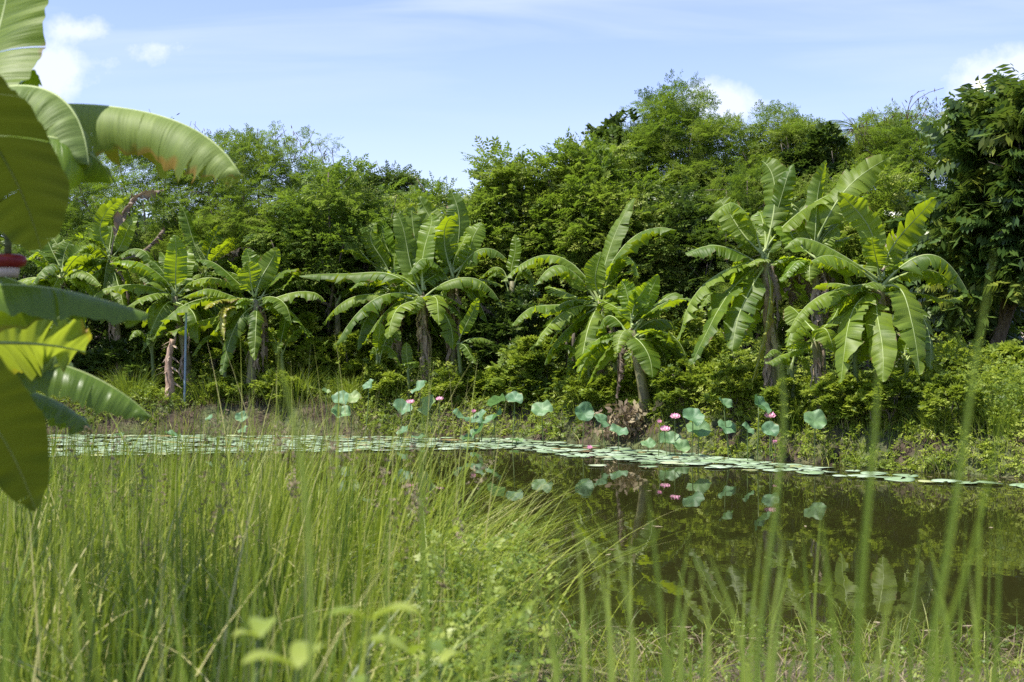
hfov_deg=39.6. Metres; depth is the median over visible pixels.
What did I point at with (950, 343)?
shrub
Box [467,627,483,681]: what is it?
reed blade
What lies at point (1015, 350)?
shrub
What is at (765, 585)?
reed blade
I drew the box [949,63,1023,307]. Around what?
broadleaf tree
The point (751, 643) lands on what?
reed blade
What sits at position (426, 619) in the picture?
reed blade
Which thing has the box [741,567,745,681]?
reed blade
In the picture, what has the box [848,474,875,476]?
lily pad
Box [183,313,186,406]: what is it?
thin pole
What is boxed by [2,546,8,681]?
reed blade
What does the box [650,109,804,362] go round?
leafy tree
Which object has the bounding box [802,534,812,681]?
reed blade
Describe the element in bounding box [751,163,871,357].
understorey tree
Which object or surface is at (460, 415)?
lotus leaf
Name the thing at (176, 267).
banana plant
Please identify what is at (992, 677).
reed blade
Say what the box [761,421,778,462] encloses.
lotus leaf
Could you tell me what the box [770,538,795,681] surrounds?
reed blade
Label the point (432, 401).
lotus leaf
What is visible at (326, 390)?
lotus leaf
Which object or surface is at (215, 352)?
shrub
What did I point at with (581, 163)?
leafy tree
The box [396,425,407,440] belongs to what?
lotus leaf
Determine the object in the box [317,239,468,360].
understorey tree
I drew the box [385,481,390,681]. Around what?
reed blade
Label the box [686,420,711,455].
lotus leaf
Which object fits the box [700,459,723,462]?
lily pad
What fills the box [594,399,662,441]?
dead leaf heap
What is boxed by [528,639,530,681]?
reed blade
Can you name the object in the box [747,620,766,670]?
reed blade
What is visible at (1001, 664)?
reed blade
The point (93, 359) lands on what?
shrub
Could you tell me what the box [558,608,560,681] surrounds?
reed blade
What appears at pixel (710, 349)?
shrub
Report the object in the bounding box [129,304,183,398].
banana plant
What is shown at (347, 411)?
lotus leaf
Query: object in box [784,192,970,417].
banana plant
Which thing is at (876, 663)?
reed blade
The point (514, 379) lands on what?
bush
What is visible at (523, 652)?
reed blade
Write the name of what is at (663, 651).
reed blade
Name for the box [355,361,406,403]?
bush
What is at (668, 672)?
reed blade
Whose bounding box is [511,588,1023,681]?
waterside grass
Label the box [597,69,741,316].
leafy tree
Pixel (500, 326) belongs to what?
shrub
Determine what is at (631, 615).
reed blade
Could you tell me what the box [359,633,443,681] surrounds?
leafy weed
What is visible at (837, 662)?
reed blade
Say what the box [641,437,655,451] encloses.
lotus leaf
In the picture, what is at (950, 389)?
bush
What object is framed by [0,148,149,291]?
leafy tree
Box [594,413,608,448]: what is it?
lotus leaf
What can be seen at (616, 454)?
lily pad
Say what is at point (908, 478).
lily pad
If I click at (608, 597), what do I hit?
reed blade
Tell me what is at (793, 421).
bush
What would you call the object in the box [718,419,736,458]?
lotus leaf
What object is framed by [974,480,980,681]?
reed blade
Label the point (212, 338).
banana plant
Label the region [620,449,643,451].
lily pad
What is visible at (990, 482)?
lily pad
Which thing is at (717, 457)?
lily pad
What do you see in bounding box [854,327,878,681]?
reed blade
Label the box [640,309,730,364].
shrub
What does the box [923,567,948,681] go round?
reed blade
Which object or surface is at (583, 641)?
reed blade
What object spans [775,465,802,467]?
lily pad
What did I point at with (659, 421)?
lotus flower
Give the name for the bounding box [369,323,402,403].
banana plant
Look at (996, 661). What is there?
reed blade
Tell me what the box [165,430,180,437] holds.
lotus leaf
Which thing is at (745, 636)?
reed blade
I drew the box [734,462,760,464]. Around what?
lily pad
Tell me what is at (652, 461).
lily pad
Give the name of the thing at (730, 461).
lily pad
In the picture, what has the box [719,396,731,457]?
lotus leaf
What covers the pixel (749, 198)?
understorey tree
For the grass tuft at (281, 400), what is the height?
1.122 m
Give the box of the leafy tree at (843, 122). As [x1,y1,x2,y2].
[822,113,889,141]
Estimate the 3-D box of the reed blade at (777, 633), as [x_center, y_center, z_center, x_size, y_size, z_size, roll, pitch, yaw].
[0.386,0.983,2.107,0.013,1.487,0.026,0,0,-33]
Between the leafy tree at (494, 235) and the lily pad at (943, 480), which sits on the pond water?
the lily pad at (943, 480)
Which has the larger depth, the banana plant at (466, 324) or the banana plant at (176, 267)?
the banana plant at (176, 267)
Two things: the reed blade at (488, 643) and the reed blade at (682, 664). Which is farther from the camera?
the reed blade at (682, 664)
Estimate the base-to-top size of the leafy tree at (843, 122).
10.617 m
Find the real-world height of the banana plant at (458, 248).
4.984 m
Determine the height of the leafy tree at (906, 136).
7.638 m
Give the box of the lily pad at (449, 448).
[438,447,459,449]
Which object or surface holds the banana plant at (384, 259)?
on the ground at (206, 410)
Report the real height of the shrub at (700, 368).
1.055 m
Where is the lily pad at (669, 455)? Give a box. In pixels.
[655,454,678,456]
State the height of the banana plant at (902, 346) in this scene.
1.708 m
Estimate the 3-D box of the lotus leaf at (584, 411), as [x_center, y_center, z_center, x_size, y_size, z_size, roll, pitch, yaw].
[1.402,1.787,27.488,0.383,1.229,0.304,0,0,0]
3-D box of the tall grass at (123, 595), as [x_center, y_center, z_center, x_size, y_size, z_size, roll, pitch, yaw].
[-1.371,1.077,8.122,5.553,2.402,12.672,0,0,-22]
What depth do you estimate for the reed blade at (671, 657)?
2.38 m
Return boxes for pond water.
[47,432,1023,667]
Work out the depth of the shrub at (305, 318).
34.22 m
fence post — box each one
[565,342,567,366]
[572,333,574,363]
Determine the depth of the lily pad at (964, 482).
20.98 m
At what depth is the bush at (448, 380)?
32.05 m
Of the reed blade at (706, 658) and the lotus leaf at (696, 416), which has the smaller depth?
the reed blade at (706, 658)
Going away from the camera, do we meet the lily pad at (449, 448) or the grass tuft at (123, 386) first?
the lily pad at (449, 448)
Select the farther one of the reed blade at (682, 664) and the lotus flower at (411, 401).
the lotus flower at (411, 401)
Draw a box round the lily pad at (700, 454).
[682,453,704,455]
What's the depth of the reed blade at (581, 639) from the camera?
3.66 m
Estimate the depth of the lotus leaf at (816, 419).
24.14 m
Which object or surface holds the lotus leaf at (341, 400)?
on the pond water
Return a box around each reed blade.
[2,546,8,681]
[58,496,80,681]
[154,506,182,681]
[275,343,313,681]
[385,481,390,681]
[419,375,431,681]
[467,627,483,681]
[475,551,499,676]
[486,509,492,681]
[499,550,504,681]
[518,526,557,673]
[521,554,524,681]
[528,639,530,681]
[534,535,536,681]
[545,629,557,681]
[552,523,561,681]
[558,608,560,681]
[574,589,601,681]
[576,520,586,681]
[580,593,582,681]
[582,582,592,681]
[598,555,614,681]
[607,546,609,681]
[611,522,637,681]
[630,547,631,681]
[646,480,666,681]
[658,622,670,681]
[669,532,690,681]
[676,565,693,681]
[676,582,684,681]
[680,604,691,681]
[695,546,710,681]
[700,589,714,681]
[705,546,747,681]
[705,632,707,681]
[740,598,752,681]
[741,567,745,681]
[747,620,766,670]
[748,535,760,681]
[753,324,785,681]
[765,604,777,681]
[766,533,785,681]
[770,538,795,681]
[772,513,781,681]
[776,572,827,681]
[787,619,814,681]
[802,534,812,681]
[812,510,820,678]
[819,504,841,681]
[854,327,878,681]
[854,547,856,653]
[872,580,892,681]
[884,629,898,681]
[894,609,897,681]
[909,526,920,681]
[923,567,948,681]
[924,248,994,681]
[927,536,954,681]
[935,623,938,681]
[936,384,1008,681]
[955,575,968,681]
[957,518,966,681]
[969,570,974,647]
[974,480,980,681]
[986,517,991,681]
[990,635,1004,681]
[991,637,999,681]
[994,516,1000,681]
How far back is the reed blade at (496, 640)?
2.59 m
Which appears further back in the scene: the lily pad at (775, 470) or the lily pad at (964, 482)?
the lily pad at (775, 470)
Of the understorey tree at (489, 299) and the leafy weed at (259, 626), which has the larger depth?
the understorey tree at (489, 299)
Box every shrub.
[43,332,94,373]
[73,328,197,389]
[165,327,266,387]
[243,311,364,384]
[300,329,410,386]
[448,369,504,398]
[457,283,563,375]
[480,332,584,399]
[572,367,655,402]
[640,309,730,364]
[647,328,761,389]
[686,356,789,401]
[789,370,846,406]
[848,365,959,411]
[900,337,1001,403]
[955,340,1023,401]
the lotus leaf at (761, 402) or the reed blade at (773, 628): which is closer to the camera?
the reed blade at (773, 628)
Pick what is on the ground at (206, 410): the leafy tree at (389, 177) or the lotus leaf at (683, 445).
the leafy tree at (389, 177)
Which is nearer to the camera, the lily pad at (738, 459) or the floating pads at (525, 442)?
the lily pad at (738, 459)
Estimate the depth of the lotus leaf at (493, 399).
28.78 m
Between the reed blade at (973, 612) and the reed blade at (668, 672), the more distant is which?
the reed blade at (973, 612)
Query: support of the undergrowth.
on the ground at (206, 410)
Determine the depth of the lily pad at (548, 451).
26.52 m
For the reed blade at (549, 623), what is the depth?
3.66 m
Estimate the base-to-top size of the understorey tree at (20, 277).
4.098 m
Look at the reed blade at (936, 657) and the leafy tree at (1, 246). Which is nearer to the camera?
the reed blade at (936, 657)
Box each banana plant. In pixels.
[0,0,243,435]
[0,75,148,510]
[19,234,114,398]
[56,188,164,388]
[93,235,243,395]
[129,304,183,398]
[153,247,323,401]
[178,205,257,369]
[192,323,248,376]
[259,316,313,370]
[299,204,498,401]
[310,252,361,364]
[335,220,442,394]
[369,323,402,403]
[398,189,505,372]
[401,342,418,398]
[456,298,495,404]
[479,235,538,339]
[501,197,675,404]
[552,332,600,401]
[572,274,700,414]
[589,344,631,408]
[677,157,833,388]
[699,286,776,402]
[764,339,813,417]
[765,306,847,416]
[774,154,890,382]
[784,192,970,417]
[833,316,876,422]
[896,328,931,420]
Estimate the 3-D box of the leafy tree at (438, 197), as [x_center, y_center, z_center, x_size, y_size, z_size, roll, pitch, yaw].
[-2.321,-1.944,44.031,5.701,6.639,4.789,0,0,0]
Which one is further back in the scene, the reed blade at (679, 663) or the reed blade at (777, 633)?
the reed blade at (679, 663)
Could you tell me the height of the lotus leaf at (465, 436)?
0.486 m
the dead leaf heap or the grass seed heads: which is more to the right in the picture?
the dead leaf heap
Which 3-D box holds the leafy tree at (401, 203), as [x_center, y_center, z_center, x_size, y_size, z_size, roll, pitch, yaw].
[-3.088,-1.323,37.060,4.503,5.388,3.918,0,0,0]
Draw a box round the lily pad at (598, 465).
[589,464,606,465]
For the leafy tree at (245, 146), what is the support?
on the ground at (206, 410)
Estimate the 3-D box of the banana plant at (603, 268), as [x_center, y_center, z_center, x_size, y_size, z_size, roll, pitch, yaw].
[1.615,-0.821,30.550,3.726,4.611,2.175,0,0,0]
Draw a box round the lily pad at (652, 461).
[639,460,658,462]
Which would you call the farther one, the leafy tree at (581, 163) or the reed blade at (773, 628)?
the leafy tree at (581, 163)
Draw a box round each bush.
[199,375,251,404]
[247,367,315,402]
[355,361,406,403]
[418,366,471,405]
[491,371,550,407]
[557,374,622,407]
[649,357,706,415]
[691,361,762,418]
[752,375,815,422]
[800,369,866,425]
[858,367,928,427]
[918,371,1005,429]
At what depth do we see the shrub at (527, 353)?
31.36 m
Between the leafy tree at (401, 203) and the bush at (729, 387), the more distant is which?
the leafy tree at (401, 203)
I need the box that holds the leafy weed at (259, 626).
[233,616,276,681]
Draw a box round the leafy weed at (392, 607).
[328,602,417,681]
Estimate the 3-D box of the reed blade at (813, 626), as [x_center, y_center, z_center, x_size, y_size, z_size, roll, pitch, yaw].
[0.837,1.089,3.948,0.036,1.259,0.017,0,0,37]
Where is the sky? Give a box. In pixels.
[0,0,1023,337]
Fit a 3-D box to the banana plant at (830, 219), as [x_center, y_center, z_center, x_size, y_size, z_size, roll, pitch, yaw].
[5.854,-1.059,26.444,2.193,4.766,1.324,0,0,0]
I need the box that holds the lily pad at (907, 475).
[893,474,918,476]
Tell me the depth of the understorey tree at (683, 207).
34.83 m
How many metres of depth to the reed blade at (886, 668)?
3.90 m
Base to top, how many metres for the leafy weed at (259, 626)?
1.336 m
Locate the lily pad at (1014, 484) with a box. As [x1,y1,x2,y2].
[1009,483,1023,485]
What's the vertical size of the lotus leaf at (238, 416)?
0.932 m
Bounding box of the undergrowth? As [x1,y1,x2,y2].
[87,327,1023,409]
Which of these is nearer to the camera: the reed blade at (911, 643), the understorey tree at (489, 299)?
the reed blade at (911, 643)
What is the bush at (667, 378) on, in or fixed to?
on the ground at (206, 410)
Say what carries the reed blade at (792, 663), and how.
on the ground at (206, 410)
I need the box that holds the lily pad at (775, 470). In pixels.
[763,469,777,471]
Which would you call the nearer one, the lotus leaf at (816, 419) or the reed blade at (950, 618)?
the reed blade at (950, 618)
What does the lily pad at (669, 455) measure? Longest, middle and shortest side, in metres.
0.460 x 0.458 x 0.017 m
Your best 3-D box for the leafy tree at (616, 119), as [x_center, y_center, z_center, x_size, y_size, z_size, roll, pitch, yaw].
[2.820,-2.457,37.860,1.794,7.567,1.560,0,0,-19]
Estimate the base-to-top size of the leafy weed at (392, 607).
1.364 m
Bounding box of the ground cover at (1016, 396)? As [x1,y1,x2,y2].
[36,326,1023,476]
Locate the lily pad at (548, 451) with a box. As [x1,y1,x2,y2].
[537,451,558,452]
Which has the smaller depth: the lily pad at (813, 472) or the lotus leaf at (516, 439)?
the lily pad at (813, 472)
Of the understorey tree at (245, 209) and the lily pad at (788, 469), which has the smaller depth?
the lily pad at (788, 469)
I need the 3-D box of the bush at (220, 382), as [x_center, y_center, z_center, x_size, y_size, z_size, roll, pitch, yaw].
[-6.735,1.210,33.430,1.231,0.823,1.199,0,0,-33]
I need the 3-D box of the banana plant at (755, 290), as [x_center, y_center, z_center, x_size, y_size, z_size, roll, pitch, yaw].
[4.579,-1.013,26.505,3.088,4.970,1.956,0,0,0]
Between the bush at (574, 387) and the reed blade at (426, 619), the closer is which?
the reed blade at (426, 619)
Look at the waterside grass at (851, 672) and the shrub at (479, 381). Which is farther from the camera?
the shrub at (479, 381)
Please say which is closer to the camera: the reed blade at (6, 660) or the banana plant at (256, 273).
the reed blade at (6, 660)
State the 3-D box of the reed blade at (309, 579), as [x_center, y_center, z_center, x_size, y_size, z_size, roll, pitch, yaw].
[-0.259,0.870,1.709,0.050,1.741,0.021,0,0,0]
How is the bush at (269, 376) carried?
on the ground at (206, 410)
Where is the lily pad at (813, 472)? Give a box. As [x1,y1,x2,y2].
[796,471,823,473]
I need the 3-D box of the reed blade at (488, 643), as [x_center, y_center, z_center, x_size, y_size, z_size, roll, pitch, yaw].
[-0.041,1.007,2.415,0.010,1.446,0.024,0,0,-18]
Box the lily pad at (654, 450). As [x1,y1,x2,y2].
[642,450,664,451]
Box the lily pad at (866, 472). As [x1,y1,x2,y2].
[861,471,886,474]
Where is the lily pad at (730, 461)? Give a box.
[714,460,740,463]
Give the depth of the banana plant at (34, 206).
4.56 m
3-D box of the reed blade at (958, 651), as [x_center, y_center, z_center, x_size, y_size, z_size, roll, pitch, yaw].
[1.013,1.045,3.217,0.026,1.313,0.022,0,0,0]
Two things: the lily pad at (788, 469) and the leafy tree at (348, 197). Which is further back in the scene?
the leafy tree at (348, 197)
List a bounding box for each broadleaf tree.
[897,69,1023,345]
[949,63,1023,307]
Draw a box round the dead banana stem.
[156,339,180,403]
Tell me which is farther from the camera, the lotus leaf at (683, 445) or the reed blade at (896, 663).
the lotus leaf at (683, 445)
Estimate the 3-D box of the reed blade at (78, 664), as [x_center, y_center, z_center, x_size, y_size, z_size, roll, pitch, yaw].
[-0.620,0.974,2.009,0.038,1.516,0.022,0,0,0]
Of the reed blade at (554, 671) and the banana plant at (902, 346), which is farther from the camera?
the banana plant at (902, 346)
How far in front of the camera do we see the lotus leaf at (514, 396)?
28.36 m
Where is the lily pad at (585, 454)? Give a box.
[574,454,596,455]
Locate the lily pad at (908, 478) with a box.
[884,476,914,481]
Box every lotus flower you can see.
[406,399,413,441]
[435,396,442,441]
[657,419,661,455]
[660,425,669,455]
[670,413,679,453]
[764,412,775,461]
[773,440,777,462]
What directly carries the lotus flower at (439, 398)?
on the pond water
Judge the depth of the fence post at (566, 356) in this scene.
31.73 m
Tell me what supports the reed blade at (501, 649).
on the ground at (206, 410)
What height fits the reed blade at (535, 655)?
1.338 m
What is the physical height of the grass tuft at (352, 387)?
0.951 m
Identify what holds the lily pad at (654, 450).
on the pond water
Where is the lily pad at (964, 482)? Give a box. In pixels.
[953,481,979,483]
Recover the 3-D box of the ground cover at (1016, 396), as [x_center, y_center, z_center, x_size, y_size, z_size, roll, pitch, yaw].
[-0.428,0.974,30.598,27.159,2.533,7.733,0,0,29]
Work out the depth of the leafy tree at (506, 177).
36.15 m
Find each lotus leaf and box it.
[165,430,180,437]
[205,414,212,439]
[235,411,247,440]
[322,388,330,439]
[331,390,348,438]
[331,404,350,439]
[347,390,361,439]
[362,379,372,440]
[392,399,412,439]
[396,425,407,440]
[410,380,428,440]
[418,395,435,440]
[453,408,469,440]
[460,433,473,440]
[470,409,486,441]
[470,419,484,441]
[483,407,501,443]
[487,393,504,444]
[505,391,522,445]
[509,437,522,443]
[531,400,552,446]
[575,402,593,448]
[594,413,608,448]
[610,423,627,451]
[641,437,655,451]
[658,431,681,454]
[674,439,690,454]
[683,408,704,455]
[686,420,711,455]
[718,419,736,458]
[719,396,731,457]
[742,421,753,459]
[754,394,771,460]
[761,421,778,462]
[804,409,826,463]
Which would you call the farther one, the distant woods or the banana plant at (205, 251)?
the distant woods
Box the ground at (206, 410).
[42,342,1023,681]
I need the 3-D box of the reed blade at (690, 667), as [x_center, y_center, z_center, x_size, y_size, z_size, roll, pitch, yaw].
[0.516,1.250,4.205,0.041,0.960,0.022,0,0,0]
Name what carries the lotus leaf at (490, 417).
on the pond water
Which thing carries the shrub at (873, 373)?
on the ground at (206, 410)
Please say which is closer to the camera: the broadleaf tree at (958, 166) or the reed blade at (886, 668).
the reed blade at (886, 668)
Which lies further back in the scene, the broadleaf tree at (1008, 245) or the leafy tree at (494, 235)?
the leafy tree at (494, 235)
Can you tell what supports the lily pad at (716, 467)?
on the pond water
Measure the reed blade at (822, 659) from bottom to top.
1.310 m
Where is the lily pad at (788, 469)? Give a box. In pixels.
[775,468,794,470]
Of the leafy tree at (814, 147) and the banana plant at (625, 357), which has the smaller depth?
the banana plant at (625, 357)
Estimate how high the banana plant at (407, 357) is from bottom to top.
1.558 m
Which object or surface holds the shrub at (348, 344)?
on the ground at (206, 410)
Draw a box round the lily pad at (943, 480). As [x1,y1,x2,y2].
[931,479,954,481]
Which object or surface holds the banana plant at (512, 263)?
on the ground at (206, 410)
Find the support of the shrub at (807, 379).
on the ground at (206, 410)
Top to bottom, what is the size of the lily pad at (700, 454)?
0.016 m
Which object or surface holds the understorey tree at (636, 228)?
on the ground at (206, 410)
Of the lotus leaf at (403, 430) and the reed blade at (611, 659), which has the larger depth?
the lotus leaf at (403, 430)
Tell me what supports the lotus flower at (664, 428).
on the pond water
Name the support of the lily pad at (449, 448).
on the pond water
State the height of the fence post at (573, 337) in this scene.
1.562 m
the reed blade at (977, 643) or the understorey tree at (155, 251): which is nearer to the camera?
the reed blade at (977, 643)
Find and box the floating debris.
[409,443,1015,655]
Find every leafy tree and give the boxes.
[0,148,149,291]
[59,110,280,369]
[144,121,372,370]
[239,150,429,348]
[318,185,444,334]
[343,160,441,210]
[402,171,469,368]
[432,185,539,370]
[440,135,579,306]
[498,125,682,373]
[581,108,648,330]
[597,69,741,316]
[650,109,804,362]
[723,99,864,374]
[778,121,855,322]
[819,101,946,372]
[822,113,889,141]
[842,88,952,210]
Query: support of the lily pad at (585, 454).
on the pond water
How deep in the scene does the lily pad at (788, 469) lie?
23.11 m
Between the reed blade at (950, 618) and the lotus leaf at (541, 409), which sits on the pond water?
the lotus leaf at (541, 409)
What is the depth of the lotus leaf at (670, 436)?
25.98 m
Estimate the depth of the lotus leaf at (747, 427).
24.72 m
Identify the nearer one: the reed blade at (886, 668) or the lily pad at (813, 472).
the reed blade at (886, 668)
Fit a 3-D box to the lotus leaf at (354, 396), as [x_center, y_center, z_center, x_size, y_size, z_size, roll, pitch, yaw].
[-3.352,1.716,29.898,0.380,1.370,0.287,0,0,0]
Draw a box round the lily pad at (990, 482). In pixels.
[976,481,1002,483]
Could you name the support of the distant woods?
on the ground at (206, 410)
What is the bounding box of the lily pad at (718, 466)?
[709,465,732,467]
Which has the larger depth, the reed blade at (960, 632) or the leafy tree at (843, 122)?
the leafy tree at (843, 122)
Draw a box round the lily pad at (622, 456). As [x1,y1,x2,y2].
[612,456,632,457]
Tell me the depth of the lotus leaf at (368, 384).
29.38 m
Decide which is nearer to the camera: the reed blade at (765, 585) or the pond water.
the reed blade at (765, 585)
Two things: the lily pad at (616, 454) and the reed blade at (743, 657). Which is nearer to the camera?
the reed blade at (743, 657)
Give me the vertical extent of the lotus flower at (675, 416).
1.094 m
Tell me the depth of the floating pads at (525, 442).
29.32 m
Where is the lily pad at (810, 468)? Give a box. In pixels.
[798,467,821,469]
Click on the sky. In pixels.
(413, 82)
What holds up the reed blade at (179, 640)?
on the ground at (206, 410)
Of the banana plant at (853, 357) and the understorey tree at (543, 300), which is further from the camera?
the understorey tree at (543, 300)
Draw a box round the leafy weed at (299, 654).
[242,641,324,681]
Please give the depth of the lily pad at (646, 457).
25.23 m
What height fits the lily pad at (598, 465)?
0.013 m
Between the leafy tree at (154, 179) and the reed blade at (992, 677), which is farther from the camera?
the leafy tree at (154, 179)
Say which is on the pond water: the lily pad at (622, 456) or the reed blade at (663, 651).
the lily pad at (622, 456)
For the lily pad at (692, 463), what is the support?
on the pond water
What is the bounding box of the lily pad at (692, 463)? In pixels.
[684,462,708,464]
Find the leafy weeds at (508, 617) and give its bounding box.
[296,512,1023,681]
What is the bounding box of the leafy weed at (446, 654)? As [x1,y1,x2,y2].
[416,649,460,681]
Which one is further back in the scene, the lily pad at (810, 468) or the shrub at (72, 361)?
the shrub at (72, 361)
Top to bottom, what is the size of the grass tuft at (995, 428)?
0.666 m
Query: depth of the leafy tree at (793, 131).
36.54 m
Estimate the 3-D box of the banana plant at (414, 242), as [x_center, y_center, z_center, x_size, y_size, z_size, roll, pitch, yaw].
[-2.650,-0.871,32.962,4.694,4.756,2.264,0,0,0]
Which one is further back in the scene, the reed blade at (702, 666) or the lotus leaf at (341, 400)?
the lotus leaf at (341, 400)
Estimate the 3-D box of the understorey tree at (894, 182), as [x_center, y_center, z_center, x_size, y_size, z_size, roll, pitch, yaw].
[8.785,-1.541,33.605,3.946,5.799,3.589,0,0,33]
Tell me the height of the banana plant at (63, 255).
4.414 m
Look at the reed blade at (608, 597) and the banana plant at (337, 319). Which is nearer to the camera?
the reed blade at (608, 597)
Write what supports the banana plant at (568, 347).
on the ground at (206, 410)
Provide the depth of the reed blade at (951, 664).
2.46 m
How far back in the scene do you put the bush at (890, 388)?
23.61 m
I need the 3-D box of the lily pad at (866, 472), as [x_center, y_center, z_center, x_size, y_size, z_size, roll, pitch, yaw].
[5.731,2.083,22.440,0.439,0.016,0.441,0,2,28]
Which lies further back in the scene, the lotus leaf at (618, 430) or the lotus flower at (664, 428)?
the lotus leaf at (618, 430)
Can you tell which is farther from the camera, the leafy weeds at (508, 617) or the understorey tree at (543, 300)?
the understorey tree at (543, 300)
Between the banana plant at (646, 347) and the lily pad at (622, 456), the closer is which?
the lily pad at (622, 456)
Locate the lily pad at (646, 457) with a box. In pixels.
[635,457,655,458]
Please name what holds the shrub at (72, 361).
on the ground at (206, 410)
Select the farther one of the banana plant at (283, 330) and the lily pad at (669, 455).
the banana plant at (283, 330)
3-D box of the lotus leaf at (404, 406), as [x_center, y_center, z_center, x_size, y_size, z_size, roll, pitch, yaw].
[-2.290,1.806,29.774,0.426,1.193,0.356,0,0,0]
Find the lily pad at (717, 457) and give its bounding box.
[706,456,723,458]
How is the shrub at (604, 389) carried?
on the ground at (206, 410)
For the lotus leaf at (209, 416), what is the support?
on the pond water
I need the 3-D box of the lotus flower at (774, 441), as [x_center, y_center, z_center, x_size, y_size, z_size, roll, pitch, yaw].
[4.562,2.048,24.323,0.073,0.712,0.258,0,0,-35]
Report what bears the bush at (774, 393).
on the ground at (206, 410)
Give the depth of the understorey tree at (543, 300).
35.61 m
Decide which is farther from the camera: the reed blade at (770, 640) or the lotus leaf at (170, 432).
the lotus leaf at (170, 432)
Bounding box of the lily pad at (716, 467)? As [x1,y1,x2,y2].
[704,466,728,467]
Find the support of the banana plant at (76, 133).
on the ground at (206, 410)
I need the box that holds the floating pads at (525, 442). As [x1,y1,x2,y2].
[48,434,600,449]
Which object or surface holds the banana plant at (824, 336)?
on the ground at (206, 410)
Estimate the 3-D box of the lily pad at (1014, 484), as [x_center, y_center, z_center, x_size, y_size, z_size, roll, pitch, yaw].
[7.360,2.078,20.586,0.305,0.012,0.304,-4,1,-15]
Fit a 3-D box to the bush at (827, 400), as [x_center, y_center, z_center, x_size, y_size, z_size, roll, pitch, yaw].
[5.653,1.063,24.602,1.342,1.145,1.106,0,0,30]
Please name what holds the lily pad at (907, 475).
on the pond water
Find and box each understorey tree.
[0,234,168,360]
[12,253,99,330]
[94,215,251,366]
[167,199,324,341]
[246,217,391,358]
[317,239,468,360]
[411,241,551,349]
[480,183,615,341]
[533,179,709,370]
[601,176,764,346]
[681,160,836,356]
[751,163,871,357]
[801,154,970,340]
[866,183,1023,357]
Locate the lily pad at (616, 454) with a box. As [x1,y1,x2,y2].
[608,453,625,455]
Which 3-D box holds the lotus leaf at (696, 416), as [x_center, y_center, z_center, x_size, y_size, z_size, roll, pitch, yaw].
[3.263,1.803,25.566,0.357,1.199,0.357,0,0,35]
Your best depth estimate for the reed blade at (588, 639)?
4.10 m
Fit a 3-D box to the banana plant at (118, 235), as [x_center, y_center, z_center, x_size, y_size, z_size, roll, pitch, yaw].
[-10.157,-1.190,35.254,3.305,5.210,1.578,0,0,15]
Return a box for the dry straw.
[52,391,1023,681]
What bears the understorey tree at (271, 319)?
on the ground at (206, 410)
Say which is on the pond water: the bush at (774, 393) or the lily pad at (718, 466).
the lily pad at (718, 466)
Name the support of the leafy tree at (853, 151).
on the ground at (206, 410)
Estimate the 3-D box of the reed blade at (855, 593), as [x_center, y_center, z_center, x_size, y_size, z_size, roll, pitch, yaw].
[0.737,1.057,3.061,0.007,1.291,0.022,0,0,0]
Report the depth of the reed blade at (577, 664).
3.35 m
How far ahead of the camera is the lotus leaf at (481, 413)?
29.32 m
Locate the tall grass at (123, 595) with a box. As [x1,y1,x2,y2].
[0,337,712,681]
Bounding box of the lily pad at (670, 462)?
[660,461,685,464]
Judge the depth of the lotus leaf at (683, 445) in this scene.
25.77 m
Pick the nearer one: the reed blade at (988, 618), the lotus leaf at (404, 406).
the reed blade at (988, 618)
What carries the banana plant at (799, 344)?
on the ground at (206, 410)
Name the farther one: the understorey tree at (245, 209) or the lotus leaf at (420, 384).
the understorey tree at (245, 209)
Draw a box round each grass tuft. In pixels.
[95,361,163,403]
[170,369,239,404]
[232,362,348,406]
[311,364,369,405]
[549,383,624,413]
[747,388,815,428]
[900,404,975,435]
[949,397,1023,435]
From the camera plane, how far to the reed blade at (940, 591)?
1.50 m
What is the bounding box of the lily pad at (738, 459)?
[729,458,753,460]
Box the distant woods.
[0,182,1023,375]
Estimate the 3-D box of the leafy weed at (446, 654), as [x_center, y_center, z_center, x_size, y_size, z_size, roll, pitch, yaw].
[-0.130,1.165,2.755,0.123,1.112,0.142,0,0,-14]
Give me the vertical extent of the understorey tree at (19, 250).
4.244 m
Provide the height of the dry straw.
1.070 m
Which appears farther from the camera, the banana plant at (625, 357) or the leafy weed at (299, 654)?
the banana plant at (625, 357)
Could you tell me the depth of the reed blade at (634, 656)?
2.10 m
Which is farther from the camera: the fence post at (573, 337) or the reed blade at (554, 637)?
the fence post at (573, 337)
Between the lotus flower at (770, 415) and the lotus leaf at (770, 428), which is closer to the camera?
the lotus leaf at (770, 428)
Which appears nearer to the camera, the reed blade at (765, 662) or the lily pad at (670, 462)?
the reed blade at (765, 662)
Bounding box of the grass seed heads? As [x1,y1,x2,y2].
[1,390,492,601]
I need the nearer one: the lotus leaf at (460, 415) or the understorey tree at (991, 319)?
the lotus leaf at (460, 415)
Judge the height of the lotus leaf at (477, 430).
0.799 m

